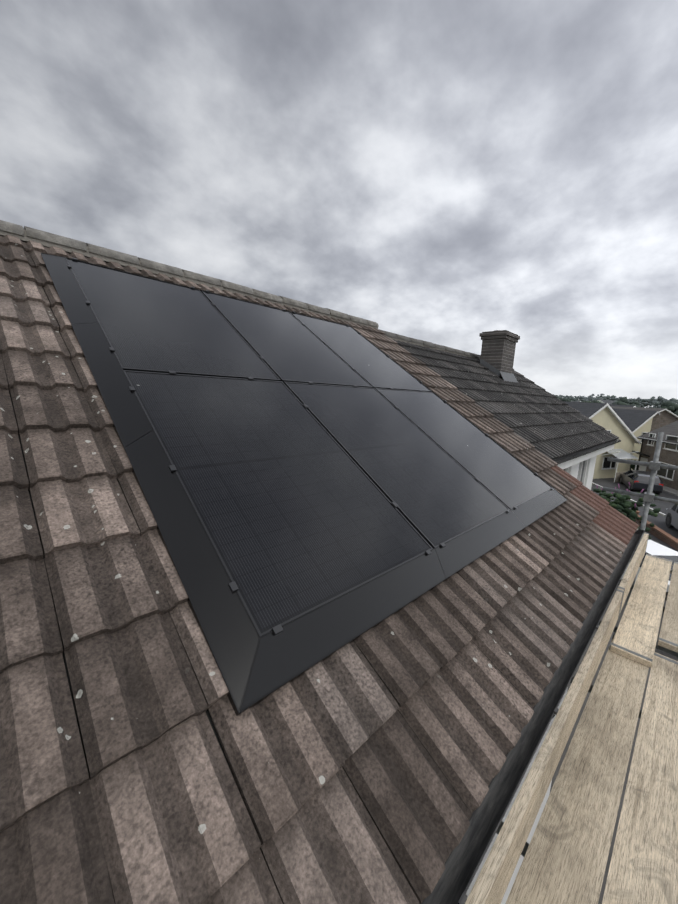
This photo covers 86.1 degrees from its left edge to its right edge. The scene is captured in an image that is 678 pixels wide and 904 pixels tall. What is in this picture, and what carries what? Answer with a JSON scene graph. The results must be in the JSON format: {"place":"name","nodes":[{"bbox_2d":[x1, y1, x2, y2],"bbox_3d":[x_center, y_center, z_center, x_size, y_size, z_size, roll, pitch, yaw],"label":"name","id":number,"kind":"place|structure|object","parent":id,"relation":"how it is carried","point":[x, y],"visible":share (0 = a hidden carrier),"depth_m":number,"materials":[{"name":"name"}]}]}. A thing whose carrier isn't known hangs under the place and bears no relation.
{"place":"outdoors","nodes":[
{"label":"outdoors","id":0,"kind":"place"},
{"bbox_2d":[0,0,677,407],"label":"sky","id":1,"kind":"structure","parent":0,"point":[447,173],"materials":[{"name":"grey"}]},
{"bbox_2d":[553,439,618,489],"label":"neighbour house","id":2,"kind":"structure","parent":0,"point":[581,468],"depth_m":8.03,"materials":[{"name":"white paint"}]},
{"bbox_2d":[549,484,677,903],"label":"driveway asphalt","id":3,"kind":"structure","parent":0,"point":[659,520],"depth_m":8.42,"materials":[{"name":"grey asphalt"}]},
{"bbox_2d":[621,539,677,611],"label":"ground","id":4,"kind":"structure","parent":3,"relation":"on","point":[653,548],"depth_m":12.40,"materials":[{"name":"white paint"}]},
{"bbox_2d":[665,504,677,528],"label":"car","id":5,"kind":"object","parent":3,"relation":"on","point":[671,516],"visible":1,"depth_m":19.68,"materials":[{"name":"grey paint"}]},
{"bbox_2d":[592,478,677,515],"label":"road","id":6,"kind":"structure","parent":0,"point":[611,483],"depth_m":28.28,"materials":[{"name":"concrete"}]},
{"bbox_2d":[620,470,663,494],"bbox_3d":[24.764,2.317,29.859,1.905,1.528,4.700,7,10,26],"label":"dark estate car","id":7,"kind":"object","parent":6,"relation":"on","point":[637,479],"visible":0.92,"depth_m":28.17,"materials":[{"name":"black paint"}]},
{"bbox_2d":[612,408,659,469],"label":"cream house","id":8,"kind":"structure","parent":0,"point":[638,422],"depth_m":37.58,"materials":[{"name":"beige paint"}]},
{"bbox_2d":[662,486,677,495],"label":"pavement","id":9,"kind":"structure","parent":0,"point":[670,490],"depth_m":29.34,"materials":[{"name":"concrete"}]},
{"bbox_3d":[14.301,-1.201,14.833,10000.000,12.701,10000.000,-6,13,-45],"label":"ground","id":10,"kind":"structure","parent":0,"visible":0},
{"bbox_2d":[466,528,637,903],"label":"house walls","id":11,"kind":"structure","parent":10,"relation":"on","point":[517,868],"depth_m":3.88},
{"bbox_2d":[8,253,627,903],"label":"roof underlay","id":12,"kind":"object","parent":11,"relation":"on","point":[206,711],"depth_m":1.11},
{"bbox_2d":[0,220,378,328],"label":"ridge","id":13,"kind":"structure","parent":12,"relation":"on","point":[45,239],"depth_m":3.83,"materials":[{"name":"concrete"}]},
{"bbox_2d":[41,253,566,715],"bbox_3d":[-0.063,-0.551,3.346,3.728,2.011,3.200,-6,13,-45],"label":"solar panel flashing","id":14,"kind":"object","parent":12,"relation":"on","point":[254,667],"visible":0.9,"depth_m":1.55,"materials":[{"name":"black metal"}]},
{"bbox_2d":[66,258,551,635],"bbox_3d":[-0.054,-0.606,3.331,3.442,1.853,2.961,-6,13,-45],"label":"solar array","id":15,"kind":"object","parent":12,"relation":"on","point":[291,496],"visible":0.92,"depth_m":2.43,"materials":[{"name":"black glass"}]},
{"bbox_2d":[0,235,638,903],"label":"roof tiles","id":16,"kind":"object","parent":12,"relation":"on","point":[414,717],"visible":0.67,"depth_m":1.16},
{"bbox_2d":[378,329,480,359],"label":"roof ridge","id":17,"kind":"structure","parent":11,"relation":"on","point":[397,337],"depth_m":7.59,"materials":[{"name":"grey concrete"}]},
{"bbox_2d":[479,330,519,381],"bbox_3d":[3.920,-2.279,8.862,1.008,1.265,0.740,-6,13,-45],"label":"chimney","id":18,"kind":"object","parent":11,"relation":"on","point":[497,352],"visible":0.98,"depth_m":8.62,"materials":[{"name":"brick"}]},
{"bbox_2d":[393,339,618,459],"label":"neighbour roof tiles","id":19,"kind":"object","parent":11,"relation":"on","point":[546,423],"visible":0.88,"depth_m":6.94,"materials":[{"name":"grey tile"}]},
{"bbox_2d":[423,529,644,903],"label":"gutter","id":20,"kind":"object","parent":11,"relation":"attached to","point":[464,860],"visible":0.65,"depth_m":1.41,"materials":[{"name":"plastic"}]},
{"bbox_2d":[556,440,620,463],"bbox_3d":[4.851,-0.036,6.944,6.006,0.068,0.125,-6,13,-45],"label":"gutter","id":21,"kind":"object","parent":11,"relation":"attached to","point":[579,454],"visible":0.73,"depth_m":6.36,"materials":[{"name":"plastic"}]},
{"bbox_2d":[465,432,677,903],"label":"scaffold","id":22,"kind":"object","parent":10,"relation":"on","point":[564,853],"visible":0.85,"depth_m":1.65,"materials":[{"name":"beige wood"}]},
{"bbox_2d":[563,401,640,482],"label":"cream house","id":23,"kind":"structure","parent":10,"relation":"on","point":[606,416],"depth_m":33.20,"materials":[{"name":"cream painted render"},{"name":"white pvc"},{"name":"glass"}]},
{"bbox_2d":[597,400,614,403],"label":"house","id":24,"kind":"structure","parent":10,"relation":"on","point":[607,401],"depth_m":122.86,"materials":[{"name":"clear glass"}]},
{"bbox_2d":[553,394,677,415],"bbox_3d":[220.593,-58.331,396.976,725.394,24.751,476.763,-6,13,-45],"label":"trees","id":25,"kind":"object","parent":10,"relation":"on","point":[671,405],"visible":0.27,"depth_m":232.82,"materials":[{"name":"green plant"}]},
{"bbox_2d":[609,404,635,406],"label":"roof","id":26,"kind":"structure","parent":10,"relation":"on","point":[623,405],"depth_m":49.40,"materials":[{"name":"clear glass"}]},
{"bbox_2d":[593,459,660,538],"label":"bushes","id":27,"kind":"object","parent":10,"relation":"on","point":[620,503],"visible":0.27,"depth_m":18.74,"materials":[{"name":"green plant"}]},
{"bbox_2d":[610,406,677,431],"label":"brick house","id":28,"kind":"structure","parent":10,"relation":"on","point":[665,417],"depth_m":37.51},
{"bbox_2d":[632,420,677,489],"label":"brick house","id":29,"kind":"structure","parent":10,"relation":"on","point":[669,456],"depth_m":31.83,"materials":[{"name":"brown brick"}]},
{"bbox_2d":[635,511,677,549],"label":"stepped garden wall","id":30,"kind":"structure","parent":10,"relation":"on","point":[663,535],"depth_m":18.01,"materials":[{"name":"red brick"}]}
]}

